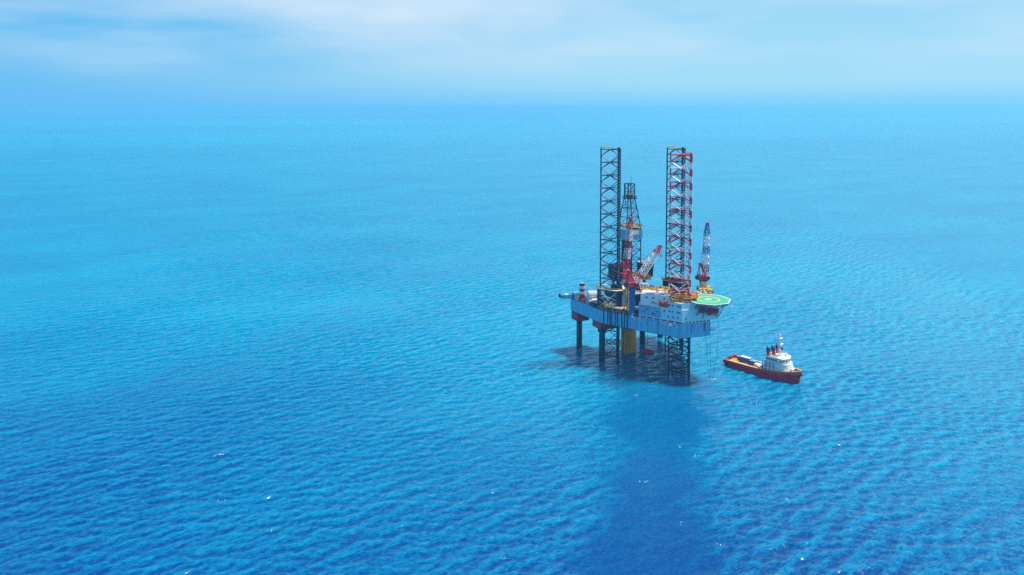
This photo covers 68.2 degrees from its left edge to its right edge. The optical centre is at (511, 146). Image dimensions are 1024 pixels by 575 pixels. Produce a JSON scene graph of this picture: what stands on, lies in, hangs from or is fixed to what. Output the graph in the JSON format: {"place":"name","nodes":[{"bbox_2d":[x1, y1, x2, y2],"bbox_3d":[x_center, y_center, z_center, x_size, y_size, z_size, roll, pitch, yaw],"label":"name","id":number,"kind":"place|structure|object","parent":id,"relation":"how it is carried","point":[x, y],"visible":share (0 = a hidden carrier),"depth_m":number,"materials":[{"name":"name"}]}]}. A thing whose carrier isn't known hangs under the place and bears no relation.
{"place":"outdoors","nodes":[
{"label":"outdoors","id":0,"kind":"place"},
{"bbox_2d":[0,108,1023,574],"bbox_3d":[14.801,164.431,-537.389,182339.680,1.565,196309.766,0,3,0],"label":"sea","id":1,"kind":"structure","parent":0,"point":[320,340],"depth_m":427.92,"materials":[{"name":"liquid"}]},
{"bbox_2d":[600,146,620,364],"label":"platform leg","id":2,"kind":"object","parent":1,"relation":"in","point":[618,217],"visible":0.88,"depth_m":399.15,"materials":[{"name":"black metal"}]},
{"bbox_2d":[570,272,712,362],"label":"drilling platform","id":3,"kind":"structure","parent":2,"relation":"attached to","point":[601,317],"depth_m":394.70,"materials":[{"name":"blue paint"}]},
{"bbox_2d":[558,294,573,298],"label":"burner boom","id":4,"kind":"object","parent":3,"relation":"attached to","point":[565,296],"visible":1,"depth_m":420.62,"materials":[{"name":"white metal"}]},
{"bbox_2d":[572,291,578,298],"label":"blue cabin","id":5,"kind":"object","parent":3,"relation":"on","point":[575,294],"visible":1,"depth_m":420.80,"materials":[{"name":"blue metal"}]},
{"bbox_2d":[579,282,584,300],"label":"striped stack","id":6,"kind":"object","parent":3,"relation":"on","point":[581,290],"visible":1,"depth_m":416.03,"materials":[{"name":"red paint"}]},
{"bbox_2d":[587,290,596,298],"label":"white tank","id":7,"kind":"object","parent":3,"relation":"on","point":[591,294],"visible":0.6,"depth_m":411.91,"materials":[{"name":"metal"}]},
{"bbox_2d":[589,302,596,307],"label":"dark skid","id":8,"kind":"object","parent":3,"relation":"on","point":[592,304],"visible":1,"depth_m":404.05,"materials":[{"name":"black metal"}]},
{"bbox_2d":[596,281,625,307],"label":"jacking frame","id":9,"kind":"object","parent":3,"relation":"on","point":[617,294],"visible":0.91,"depth_m":398.94,"materials":[{"name":"black metal"}]},
{"bbox_2d":[604,303,623,312],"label":"pipe rack","id":10,"kind":"object","parent":3,"relation":"on","point":[614,310],"visible":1,"depth_m":394.27,"materials":[{"name":"grey metal"}]},
{"bbox_2d":[608,263,621,279],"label":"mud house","id":11,"kind":"structure","parent":3,"relation":"on","point":[611,271],"depth_m":409.81,"materials":[{"name":"black metal"}]},
{"bbox_2d":[622,293,626,306],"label":"pale container","id":12,"kind":"object","parent":3,"relation":"on","point":[624,300],"visible":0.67,"depth_m":396.19,"materials":[{"name":"metal"}]},
{"bbox_2d":[620,217,632,294],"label":"pedestal crane","id":13,"kind":"object","parent":3,"relation":"on","point":[623,274],"visible":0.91,"depth_m":408.03,"materials":[{"name":"beige paint"}]},
{"bbox_2d":[625,279,628,303],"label":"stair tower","id":14,"kind":"structure","parent":3,"relation":"on","point":[627,297],"depth_m":396.07,"materials":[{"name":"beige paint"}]},
{"bbox_2d":[605,270,650,303],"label":"drill floor","id":15,"kind":"structure","parent":3,"relation":"on","point":[643,281],"depth_m":419.49,"materials":[{"name":"black metal"}]},
{"bbox_2d":[621,327,623,351],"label":"conductor pipe","id":16,"kind":"object","parent":15,"relation":"attached to","point":[622,339],"depth_m":419.25,"materials":[{"name":"metal"}]},
{"bbox_2d":[624,328,626,352],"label":"conductor pipe","id":17,"kind":"object","parent":15,"relation":"attached to","point":[625,330],"depth_m":417.08,"materials":[{"name":"metal"}]},
{"bbox_2d":[616,183,642,272],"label":"derrick","id":18,"kind":"object","parent":15,"relation":"on","point":[637,232],"visible":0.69,"depth_m":415.45,"materials":[{"name":"black metal"}]},
{"bbox_2d":[632,329,633,352],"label":"conductor pipe","id":19,"kind":"object","parent":15,"relation":"attached to","point":[632,341],"depth_m":418.33,"materials":[{"name":"metal"}]},
{"bbox_2d":[634,330,635,351],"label":"conductor pipe","id":20,"kind":"object","parent":15,"relation":"attached to","point":[634,339],"depth_m":419.49,"materials":[{"name":"metal"}]},
{"bbox_2d":[627,290,640,305],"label":"shaker house","id":21,"kind":"structure","parent":3,"relation":"on","point":[637,297],"depth_m":395.21,"materials":[{"name":"white metal"}]},
{"bbox_2d":[624,245,661,315],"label":"pedestal crane","id":22,"kind":"object","parent":3,"relation":"on","point":[631,284],"visible":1,"depth_m":388.10,"materials":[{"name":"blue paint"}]},
{"bbox_2d":[640,283,648,290],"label":"portal frame","id":23,"kind":"object","parent":3,"relation":"on","point":[645,284],"visible":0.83,"depth_m":399.19,"materials":[{"name":"white paint"}]},
{"bbox_2d":[637,260,653,276],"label":"driller house","id":24,"kind":"structure","parent":3,"relation":"on","point":[650,271],"depth_m":416.56,"materials":[{"name":"white metal"}]},
{"bbox_2d":[662,274,687,292],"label":"jacking frame","id":25,"kind":"object","parent":3,"relation":"on","point":[678,283],"visible":0.36,"depth_m":414.00,"materials":[{"name":"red metal"}]},
{"bbox_2d":[639,290,718,322],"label":"accommodation block","id":26,"kind":"structure","parent":3,"relation":"attached to","point":[682,312],"depth_m":377.18,"materials":[{"name":"paint"}]},
{"bbox_2d":[659,302,668,306],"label":"lifeboat","id":27,"kind":"object","parent":26,"relation":"attached to","point":[664,304],"visible":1,"depth_m":376.46,"materials":[{"name":"red plastic"}]},
{"bbox_2d":[670,293,683,301],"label":"yellow scaffold","id":28,"kind":"object","parent":26,"relation":"on","point":[675,299],"visible":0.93,"depth_m":375.82,"materials":[{"name":"yellow metal"}]},
{"bbox_2d":[686,293,733,318],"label":"helideck","id":29,"kind":"object","parent":26,"relation":"attached to","point":[707,300],"visible":0.84,"depth_m":374.02,"materials":[{"name":"green paint"}]},
{"bbox_2d":[667,289,697,302],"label":"jacking frame","id":30,"kind":"object","parent":3,"relation":"on","point":[690,298],"visible":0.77,"depth_m":376.93,"materials":[{"name":"orange metal"}]},
{"bbox_2d":[695,222,709,286],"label":"pedestal crane","id":31,"kind":"object","parent":3,"relation":"on","point":[703,278],"visible":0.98,"depth_m":403.50,"materials":[{"name":"beige paint"}]},
{"bbox_2d":[710,349,710,378],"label":"hanging hose","id":32,"kind":"object","parent":3,"relation":"hanging from","point":[710,363],"visible":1,"depth_m":377.60,"materials":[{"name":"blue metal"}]},
{"bbox_2d":[627,288,629,352],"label":"conductor pipe","id":33,"kind":"object","parent":1,"relation":"in","point":[628,334],"visible":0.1,"depth_m":417.20,"materials":[{"name":"metal"}]},
{"bbox_2d":[629,329,631,352],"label":"conductor pipe","id":34,"kind":"object","parent":1,"relation":"in","point":[630,346],"depth_m":417.43,"materials":[{"name":"metal"}]},
{"bbox_2d":[642,349,653,353],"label":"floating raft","id":35,"kind":"object","parent":1,"relation":"on","point":[647,351],"visible":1,"depth_m":418.25,"materials":[{"name":"red"}]},
{"bbox_2d":[664,146,685,353],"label":"platform leg","id":36,"kind":"object","parent":1,"relation":"in","point":[682,202],"visible":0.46,"depth_m":416.38,"materials":[{"name":"red metal"}]},
{"bbox_2d":[668,152,692,379],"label":"platform leg","id":37,"kind":"object","parent":1,"relation":"in","point":[681,222],"visible":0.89,"depth_m":379.67,"materials":[{"name":"red metal"}]},
{"bbox_2d":[723,334,802,382],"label":"supply ship","id":38,"kind":"object","parent":1,"relation":"on","point":[777,364],"visible":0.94,"depth_m":378.91,"materials":[{"name":"red paint"}]},
{"bbox_2d":[740,355,751,363],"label":"cargo container","id":39,"kind":"object","parent":38,"relation":"on","point":[744,359],"visible":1,"depth_m":394.74,"materials":[{"name":"white metal"}]},
{"bbox_2d":[749,359,757,365],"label":"cargo container","id":40,"kind":"object","parent":38,"relation":"on","point":[751,361],"visible":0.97,"depth_m":391.04,"materials":[{"name":"metal"}]},
{"bbox_2d":[0,0,1023,107],"label":"sky","id":41,"kind":"structure","parent":0,"point":[54,53],"materials":[{"name":"blue"}]},
{"bbox_2d":[706,308,718,314],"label":"lifeboat","id":42,"kind":"object","parent":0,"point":[710,311],"visible":0.98,"depth_m":374.23,"materials":[{"name":"red plastic"}]}
]}

